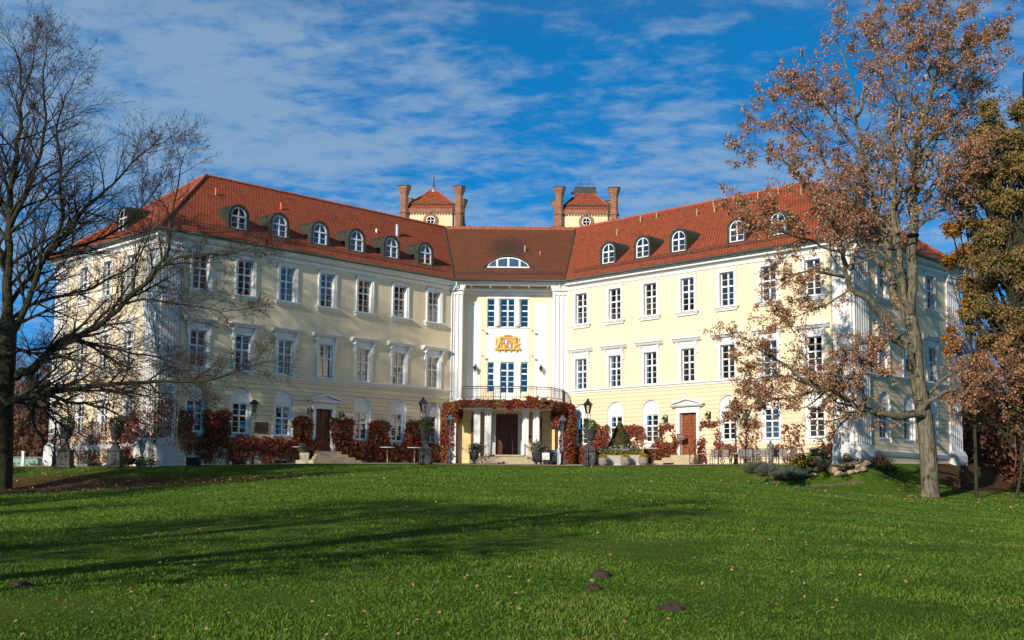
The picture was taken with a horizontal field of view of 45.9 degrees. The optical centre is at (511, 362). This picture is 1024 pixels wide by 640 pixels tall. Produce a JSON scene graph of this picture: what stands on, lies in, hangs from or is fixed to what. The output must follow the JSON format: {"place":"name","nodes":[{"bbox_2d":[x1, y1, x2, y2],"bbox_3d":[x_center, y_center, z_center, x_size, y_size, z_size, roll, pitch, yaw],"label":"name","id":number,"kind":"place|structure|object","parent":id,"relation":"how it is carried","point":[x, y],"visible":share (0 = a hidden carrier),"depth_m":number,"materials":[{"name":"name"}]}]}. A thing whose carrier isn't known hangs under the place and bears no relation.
{"place":"outdoors","nodes":[
{"label":"outdoors","id":0,"kind":"place"},
{"bbox_2d":[13,463,827,466],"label":"gravel forecourt","id":1,"kind":"structure","parent":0,"point":[456,464],"depth_m":78.85,"materials":[{"name":"beige gravel"}]},
{"bbox_2d":[296,443,310,463],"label":"square planter","id":2,"kind":"object","parent":1,"relation":"on","point":[304,454],"visible":0.98,"depth_m":79.31,"materials":[{"name":"beige stone"}]},
{"bbox_2d":[418,397,427,464],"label":"street lamp","id":3,"kind":"object","parent":1,"relation":"on","point":[425,403],"visible":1,"depth_m":77.53,"materials":[{"name":"black metal"}]},
{"bbox_2d":[418,418,433,464],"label":"stone urn","id":4,"kind":"object","parent":1,"relation":"on","point":[426,448],"visible":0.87,"depth_m":78.65,"materials":[{"name":"grey stone"}]},
{"bbox_2d":[468,442,483,463],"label":"stone urn","id":5,"kind":"object","parent":1,"relation":"on","point":[475,451],"visible":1,"depth_m":82.60,"materials":[{"name":"grey stone"}]},
{"bbox_2d":[530,438,545,464],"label":"round planter","id":6,"kind":"object","parent":1,"relation":"on","point":[537,450],"visible":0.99,"depth_m":82.53,"materials":[{"name":"grey plant"}]},
{"bbox_2d":[583,399,592,465],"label":"street lamp","id":7,"kind":"object","parent":1,"relation":"on","point":[588,403],"visible":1,"depth_m":77.55,"materials":[{"name":"black metal"}]},
{"bbox_2d":[583,419,597,465],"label":"stone urn","id":8,"kind":"object","parent":1,"relation":"on","point":[592,450],"visible":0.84,"depth_m":78.63,"materials":[{"name":"grey stone"}]},
{"bbox_2d":[604,448,622,464],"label":"flower trough","id":9,"kind":"object","parent":1,"relation":"on","point":[613,458],"visible":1,"depth_m":79.06,"materials":[{"name":"grey stone"}]},
{"bbox_2d":[599,422,637,455],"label":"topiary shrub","id":10,"kind":"object","parent":1,"relation":"on","point":[620,439],"visible":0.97,"depth_m":80.48,"materials":[{"name":"green plant"}]},
{"bbox_2d":[830,434,840,463],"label":"draped statue","id":11,"kind":"object","parent":1,"relation":"on","point":[836,442],"visible":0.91,"depth_m":69.94,"materials":[{"name":"white stone"}]},
{"bbox_2d":[0,463,1023,639],"bbox_3d":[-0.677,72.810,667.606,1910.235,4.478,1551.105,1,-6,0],"label":"ground","id":12,"kind":"structure","parent":0,"point":[989,478],"depth_m":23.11,"materials":[{"name":"green plant"}]},
{"bbox_2d":[13,399,49,456],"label":"undergrowth","id":13,"kind":"object","parent":12,"relation":"on","point":[19,447],"visible":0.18,"depth_m":98.66,"materials":[{"name":"orange plant"}]},
{"bbox_2d":[14,341,51,433],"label":"bare tree","id":14,"kind":"object","parent":12,"relation":"on","point":[23,383],"visible":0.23,"depth_m":121.04,"materials":[{"name":"brown plant"}]},
{"bbox_2d":[54,416,75,467],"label":"stone urn","id":15,"kind":"object","parent":12,"relation":"on","point":[67,463],"visible":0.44,"depth_m":71.06,"materials":[{"name":"grey stone"}]},
{"bbox_2d":[104,416,124,467],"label":"stone urn","id":16,"kind":"object","parent":12,"relation":"on","point":[114,457],"visible":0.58,"depth_m":71.08,"materials":[{"name":"grey stone"}]},
{"bbox_2d":[0,0,305,489],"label":"beech tree","id":17,"kind":"object","parent":12,"relation":"on","point":[10,326],"visible":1,"depth_m":63.19,"materials":[{"name":"brown plant"}]},
{"bbox_2d":[43,174,968,466],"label":"palace","id":18,"kind":"structure","parent":12,"relation":"on","point":[499,306],"depth_m":83.33,"materials":[{"name":"yellow paint"}]},
{"bbox_2d":[74,263,90,306],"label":"window","id":19,"kind":"structure","parent":18,"relation":"in","point":[84,301],"depth_m":81.46,"materials":[{"name":"white paint"}]},
{"bbox_2d":[48,408,160,465],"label":"virginia creeper","id":20,"kind":"object","parent":18,"relation":"attached to","point":[125,457],"visible":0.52,"depth_m":77.05,"materials":[{"name":"red plant"}]},
{"bbox_2d":[96,257,114,301],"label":"window","id":21,"kind":"structure","parent":18,"relation":"in","point":[110,290],"depth_m":79.21,"materials":[{"name":"white paint"}]},
{"bbox_2d":[115,317,138,365],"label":"window","id":22,"kind":"structure","parent":18,"relation":"in","point":[131,318],"depth_m":76.26,"materials":[{"name":"white paint"}]},
{"bbox_2d":[175,407,194,440],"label":"virginia creeper","id":23,"kind":"object","parent":18,"relation":"attached to","point":[182,411],"visible":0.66,"depth_m":74.30,"materials":[{"name":"red plant"}]},
{"bbox_2d":[185,384,205,434],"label":"window","id":24,"kind":"structure","parent":18,"relation":"in","point":[198,414],"depth_m":75.45,"materials":[{"name":"white paint"}]},
{"bbox_2d":[182,315,218,366],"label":"window","id":25,"kind":"structure","parent":18,"relation":"in","point":[194,336],"depth_m":75.82,"materials":[{"name":"white paint"}]},
{"bbox_2d":[186,248,215,294],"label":"window","id":26,"kind":"structure","parent":18,"relation":"in","point":[201,276],"depth_m":76.36,"materials":[{"name":"white paint"}]},
{"bbox_2d":[202,408,233,444],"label":"virginia creeper","id":27,"kind":"object","parent":18,"relation":"attached to","point":[220,432],"visible":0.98,"depth_m":75.80,"materials":[{"name":"red plant"}]},
{"bbox_2d":[175,433,299,464],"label":"virginia creeper","id":28,"kind":"object","parent":18,"relation":"attached to","point":[268,451],"visible":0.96,"depth_m":77.11,"materials":[{"name":"red plant"}]},
{"bbox_2d":[230,387,249,436],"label":"window","id":29,"kind":"structure","parent":18,"relation":"in","point":[240,402],"depth_m":77.75,"materials":[{"name":"white paint"}]},
{"bbox_2d":[233,255,257,301],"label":"window","id":30,"kind":"structure","parent":18,"relation":"in","point":[244,284],"depth_m":78.49,"materials":[{"name":"white paint"}]},
{"bbox_2d":[228,321,262,370],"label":"window","id":31,"kind":"structure","parent":18,"relation":"in","point":[245,329],"depth_m":78.09,"materials":[{"name":"white paint"}]},
{"bbox_2d":[273,391,291,438],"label":"window","id":32,"kind":"structure","parent":18,"relation":"in","point":[283,400],"depth_m":80.02,"materials":[{"name":"white paint"}]},
{"bbox_2d":[271,326,303,374],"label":"window","id":33,"kind":"structure","parent":18,"relation":"in","point":[281,333],"depth_m":80.33,"materials":[{"name":"white paint"}]},
{"bbox_2d":[274,262,301,306],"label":"window","id":34,"kind":"structure","parent":18,"relation":"in","point":[285,275],"depth_m":80.92,"materials":[{"name":"white paint"}]},
{"bbox_2d":[288,415,321,463],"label":"virginia creeper","id":35,"kind":"object","parent":18,"relation":"attached to","point":[302,426],"visible":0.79,"depth_m":80.42,"materials":[{"name":"red plant"}]},
{"bbox_2d":[316,409,330,450],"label":"door","id":36,"kind":"structure","parent":18,"relation":"in","point":[323,416],"depth_m":82.08,"materials":[{"name":"brown wood"}]},
{"bbox_2d":[312,331,342,378],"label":"window","id":37,"kind":"structure","parent":18,"relation":"in","point":[323,353],"depth_m":82.66,"materials":[{"name":"white paint"}]},
{"bbox_2d":[315,269,340,312],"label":"window","id":38,"kind":"structure","parent":18,"relation":"in","point":[324,302],"depth_m":83.07,"materials":[{"name":"white paint"}]},
{"bbox_2d":[329,417,372,462],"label":"virginia creeper","id":39,"kind":"object","parent":18,"relation":"attached to","point":[357,448],"visible":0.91,"depth_m":82.87,"materials":[{"name":"red plant"}]},
{"bbox_2d":[353,397,369,441],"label":"window","id":40,"kind":"structure","parent":18,"relation":"in","point":[361,408],"depth_m":84.58,"materials":[{"name":"white paint"}]},
{"bbox_2d":[350,336,379,381],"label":"window","id":41,"kind":"structure","parent":18,"relation":"in","point":[360,343],"depth_m":84.95,"materials":[{"name":"white paint"}]},
{"bbox_2d":[353,276,377,317],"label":"window","id":42,"kind":"structure","parent":18,"relation":"in","point":[362,287],"depth_m":85.45,"materials":[{"name":"white paint"}]},
{"bbox_2d":[363,419,399,462],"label":"virginia creeper","id":43,"kind":"object","parent":18,"relation":"attached to","point":[381,428],"visible":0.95,"depth_m":84.95,"materials":[{"name":"red plant"}]},
{"bbox_2d":[389,400,404,444],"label":"window","id":44,"kind":"structure","parent":18,"relation":"in","point":[397,409],"depth_m":86.88,"materials":[{"name":"white paint"}]},
{"bbox_2d":[389,282,412,322],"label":"window","id":45,"kind":"structure","parent":18,"relation":"in","point":[398,304],"depth_m":87.63,"materials":[{"name":"white paint"}]},
{"bbox_2d":[387,341,415,385],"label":"window","id":46,"kind":"structure","parent":18,"relation":"in","point":[397,360],"depth_m":87.24,"materials":[{"name":"white paint"}]},
{"bbox_2d":[393,419,440,462],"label":"virginia creeper","id":47,"kind":"object","parent":18,"relation":"attached to","point":[412,441],"visible":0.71,"depth_m":87.00,"materials":[{"name":"red plant"}]},
{"bbox_2d":[424,403,438,445],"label":"window","id":48,"kind":"structure","parent":18,"relation":"in","point":[432,412],"depth_m":89.16,"materials":[{"name":"white paint"}]},
{"bbox_2d":[398,181,467,298],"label":"roof tower","id":49,"kind":"structure","parent":18,"relation":"on","point":[434,205],"depth_m":104.09,"materials":[{"name":"yellow brick"}]},
{"bbox_2d":[424,287,445,327],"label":"window","id":50,"kind":"structure","parent":18,"relation":"in","point":[431,297],"depth_m":89.93,"materials":[{"name":"white paint"}]},
{"bbox_2d":[421,345,448,388],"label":"window","id":51,"kind":"structure","parent":18,"relation":"in","point":[429,351],"depth_m":89.47,"materials":[{"name":"white paint"}]},
{"bbox_2d":[487,299,494,326],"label":"window","id":52,"kind":"structure","parent":18,"relation":"in","point":[490,302],"depth_m":92.87,"materials":[{"name":"blue glass"}]},
{"bbox_2d":[496,414,517,454],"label":"entrance door","id":53,"kind":"structure","parent":18,"relation":"in","point":[506,424],"depth_m":91.07,"materials":[{"name":"brown wood"}]},
{"bbox_2d":[500,299,514,326],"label":"window","id":54,"kind":"structure","parent":18,"relation":"in","point":[507,306],"depth_m":92.87,"materials":[{"name":"glass"}]},
{"bbox_2d":[500,362,514,398],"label":"balcony door","id":55,"kind":"structure","parent":18,"relation":"in","point":[507,369],"depth_m":92.35,"materials":[{"name":"white paint"}]},
{"bbox_2d":[439,395,577,463],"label":"virginia creeper","id":56,"kind":"object","parent":18,"relation":"attached to","point":[564,409],"visible":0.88,"depth_m":87.75,"materials":[{"name":"red plant"}]},
{"bbox_2d":[520,363,527,391],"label":"window","id":57,"kind":"structure","parent":18,"relation":"in","point":[524,366],"depth_m":92.35,"materials":[{"name":"glass"}]},
{"bbox_2d":[520,299,528,326],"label":"window","id":58,"kind":"structure","parent":18,"relation":"in","point":[524,302],"depth_m":92.89,"materials":[{"name":"white paint"}]},
{"bbox_2d":[566,347,592,389],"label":"window","id":59,"kind":"structure","parent":18,"relation":"in","point":[583,354],"depth_m":89.64,"materials":[{"name":"white paint"}]},
{"bbox_2d":[569,289,590,328],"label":"window","id":60,"kind":"structure","parent":18,"relation":"in","point":[584,319],"depth_m":90.19,"materials":[{"name":"white paint"}]},
{"bbox_2d":[575,404,588,446],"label":"window","id":61,"kind":"structure","parent":18,"relation":"in","point":[580,410],"depth_m":89.25,"materials":[{"name":"white paint"}]},
{"bbox_2d":[551,178,620,315],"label":"roof tower","id":62,"kind":"structure","parent":18,"relation":"on","point":[583,206],"depth_m":104.11,"materials":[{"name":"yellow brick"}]},
{"bbox_2d":[574,423,613,463],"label":"virginia creeper","id":63,"kind":"object","parent":18,"relation":"attached to","point":[598,443],"visible":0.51,"depth_m":87.40,"materials":[{"name":"red plant"}]},
{"bbox_2d":[599,343,626,387],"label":"window","id":64,"kind":"structure","parent":18,"relation":"in","point":[613,350],"depth_m":87.33,"materials":[{"name":"white paint"}]},
{"bbox_2d":[602,284,625,324],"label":"window","id":65,"kind":"structure","parent":18,"relation":"in","point":[618,293],"depth_m":87.84,"materials":[{"name":"white paint"}]},
{"bbox_2d":[608,402,622,441],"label":"window","id":66,"kind":"structure","parent":18,"relation":"in","point":[615,410],"depth_m":87.07,"materials":[{"name":"white paint"}]},
{"bbox_2d":[624,423,646,449],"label":"virginia creeper","id":67,"kind":"object","parent":18,"relation":"attached to","point":[639,430],"visible":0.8,"depth_m":85.03,"materials":[{"name":"red plant"}]},
{"bbox_2d":[634,339,663,384],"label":"window","id":68,"kind":"structure","parent":18,"relation":"in","point":[653,346],"depth_m":85.10,"materials":[{"name":"white paint"}]},
{"bbox_2d":[637,279,661,320],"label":"window","id":69,"kind":"structure","parent":18,"relation":"in","point":[652,301],"depth_m":85.51,"materials":[{"name":"white paint"}]},
{"bbox_2d":[643,400,658,445],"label":"window","id":70,"kind":"structure","parent":18,"relation":"in","point":[651,408],"depth_m":84.68,"materials":[{"name":"white paint"}]},
{"bbox_2d":[643,438,683,462],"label":"virginia creeper","id":71,"kind":"object","parent":18,"relation":"attached to","point":[663,451],"visible":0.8,"depth_m":83.11,"materials":[{"name":"red plant"}]},
{"bbox_2d":[671,335,701,381],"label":"window","id":72,"kind":"structure","parent":18,"relation":"in","point":[685,343],"depth_m":82.80,"materials":[{"name":"white paint"}]},
{"bbox_2d":[674,273,699,315],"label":"window","id":73,"kind":"structure","parent":18,"relation":"in","point":[690,292],"depth_m":83.33,"materials":[{"name":"white paint"}]},
{"bbox_2d":[682,413,695,454],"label":"door","id":74,"kind":"structure","parent":18,"relation":"in","point":[688,419],"depth_m":82.22,"materials":[{"name":"brown wood"}]},
{"bbox_2d":[692,419,721,463],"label":"virginia creeper","id":75,"kind":"object","parent":18,"relation":"attached to","point":[700,447],"visible":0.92,"depth_m":80.83,"materials":[{"name":"red plant"}]},
{"bbox_2d":[709,331,741,379],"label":"window","id":76,"kind":"structure","parent":18,"relation":"in","point":[730,370],"depth_m":80.59,"materials":[{"name":"white paint"}]},
{"bbox_2d":[713,267,739,311],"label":"window","id":77,"kind":"structure","parent":18,"relation":"in","point":[730,278],"depth_m":81.06,"materials":[{"name":"white paint"}]},
{"bbox_2d":[720,395,737,443],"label":"window","id":78,"kind":"structure","parent":18,"relation":"in","point":[730,430],"depth_m":80.22,"materials":[{"name":"white paint"}]},
{"bbox_2d":[732,420,766,462],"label":"virginia creeper","id":79,"kind":"object","parent":18,"relation":"attached to","point":[747,442],"visible":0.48,"depth_m":78.46,"materials":[{"name":"red plant"}]},
{"bbox_2d":[750,327,784,376],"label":"window","id":80,"kind":"structure","parent":18,"relation":"in","point":[777,343],"depth_m":78.09,"materials":[{"name":"white paint"}]},
{"bbox_2d":[754,262,781,306],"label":"window","id":81,"kind":"structure","parent":18,"relation":"in","point":[760,265],"depth_m":78.78,"materials":[{"name":"white paint"}]},
{"bbox_2d":[762,394,780,441],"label":"window","id":82,"kind":"structure","parent":18,"relation":"in","point":[771,432],"depth_m":77.73,"materials":[{"name":"white paint"}]},
{"bbox_2d":[774,423,805,462],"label":"virginia creeper","id":83,"kind":"object","parent":18,"relation":"attached to","point":[789,440],"visible":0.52,"depth_m":76.17,"materials":[{"name":"red plant"}]},
{"bbox_2d":[797,254,826,299],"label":"window","id":84,"kind":"structure","parent":18,"relation":"in","point":[817,292],"depth_m":76.24,"materials":[{"name":"white paint"}]},
{"bbox_2d":[794,322,829,371],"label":"window","id":85,"kind":"structure","parent":18,"relation":"in","point":[818,329],"depth_m":75.74,"materials":[{"name":"white paint"}]},
{"bbox_2d":[806,393,826,440],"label":"window","id":86,"kind":"structure","parent":18,"relation":"in","point":[810,429],"depth_m":75.50,"materials":[{"name":"white paint"}]},
{"bbox_2d":[874,258,891,303],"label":"window","id":87,"kind":"structure","parent":18,"relation":"in","point":[878,298],"depth_m":76.97,"materials":[{"name":"white paint"}]},
{"bbox_2d":[879,392,889,441],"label":"window","id":88,"kind":"structure","parent":18,"relation":"in","point":[883,432],"depth_m":76.30,"materials":[{"name":"white paint"}]},
{"bbox_2d":[874,324,897,374],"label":"window","id":89,"kind":"structure","parent":18,"relation":"in","point":[877,325],"depth_m":76.52,"materials":[{"name":"white paint"}]},
{"bbox_2d":[904,395,913,443],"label":"window","id":90,"kind":"structure","parent":18,"relation":"in","point":[908,426],"depth_m":78.55,"materials":[{"name":"white paint"}]},
{"bbox_2d":[899,329,921,377],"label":"window","id":91,"kind":"structure","parent":18,"relation":"in","point":[902,331],"depth_m":78.17,"materials":[{"name":"white paint"}]},
{"bbox_2d":[923,271,939,315],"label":"window","id":92,"kind":"structure","parent":18,"relation":"in","point":[927,293],"depth_m":81.74,"materials":[{"name":"white paint"}]},
{"bbox_2d":[922,334,940,382],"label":"window","id":93,"kind":"structure","parent":18,"relation":"in","point":[931,341],"depth_m":81.16,"materials":[{"name":"white paint"}]},
{"bbox_2d":[0,466,1023,639],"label":"fallen leaves","id":94,"kind":"object","parent":12,"relation":"on","point":[291,609],"visible":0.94,"depth_m":27.02,"materials":[{"name":"brown plant"}]},
{"bbox_2d":[14,364,1022,477],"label":"woodland","id":95,"kind":"object","parent":12,"relation":"on","point":[963,420],"visible":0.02,"depth_m":123.11,"materials":[{"name":"orange plant"}]},
{"bbox_2d":[705,448,825,464],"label":"terrace fence","id":96,"kind":"object","parent":12,"relation":"on","point":[748,456],"visible":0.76,"depth_m":73.86,"materials":[{"name":"black metal"}]},
{"bbox_2d":[754,460,779,475],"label":"lavender bush","id":97,"kind":"object","parent":12,"relation":"on","point":[766,468],"visible":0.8,"depth_m":69.71,"materials":[{"name":"grey plant"}]},
{"bbox_2d":[768,463,810,479],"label":"lavender bush","id":98,"kind":"object","parent":12,"relation":"on","point":[791,473],"visible":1,"depth_m":68.33,"materials":[{"name":"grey plant"}]},
{"bbox_2d":[788,449,819,468],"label":"rockery shrub","id":99,"kind":"object","parent":12,"relation":"on","point":[804,461],"visible":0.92,"depth_m":69.61,"materials":[{"name":"yellow plant"}]},
{"bbox_2d":[753,478,864,486],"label":"bed edging","id":100,"kind":"object","parent":12,"relation":"on","point":[811,485],"visible":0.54,"depth_m":66.98,"materials":[{"name":"grey stone"}]},
{"bbox_2d":[699,0,1023,497],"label":"oak tree","id":101,"kind":"object","parent":12,"relation":"on","point":[903,303],"visible":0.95,"depth_m":65.53,"materials":[{"name":"brown plant"}]},
{"bbox_2d":[873,459,899,473],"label":"rockery shrub","id":102,"kind":"object","parent":12,"relation":"on","point":[887,468],"visible":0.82,"depth_m":71.50,"materials":[{"name":"green plant"}]},
{"bbox_2d":[938,186,978,497],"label":"tree","id":103,"kind":"object","parent":12,"relation":"on","point":[952,231],"visible":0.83,"depth_m":67.18,"materials":[{"name":"brown plant"}]},
{"bbox_2d":[952,447,973,487],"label":"beech sapling","id":104,"kind":"object","parent":12,"relation":"on","point":[964,479],"visible":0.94,"depth_m":75.62,"materials":[{"name":"brown plant"}]},
{"bbox_2d":[941,349,1023,498],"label":"young oak","id":105,"kind":"object","parent":12,"relation":"on","point":[981,420],"visible":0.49,"depth_m":67.05,"materials":[{"name":"brown plant"}]},
{"bbox_2d":[959,318,1014,459],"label":"bare tree","id":106,"kind":"object","parent":12,"relation":"on","point":[963,348],"visible":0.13,"depth_m":99.96,"materials":[{"name":"brown plant"}]},
{"bbox_2d":[951,72,1023,434],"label":"ivy clad tree","id":107,"kind":"object","parent":12,"relation":"on","point":[1000,228],"visible":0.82,"depth_m":66.22,"materials":[{"name":"green plant"}]},
{"bbox_2d":[961,363,1023,488],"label":"undergrowth","id":108,"kind":"object","parent":12,"relation":"on","point":[985,437],"visible":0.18,"depth_m":86.77,"materials":[{"name":"orange plant"}]},
{"bbox_2d":[0,0,1023,454],"label":"sky","id":109,"kind":"structure","parent":0,"point":[349,102],"materials":[{"name":"blue"}]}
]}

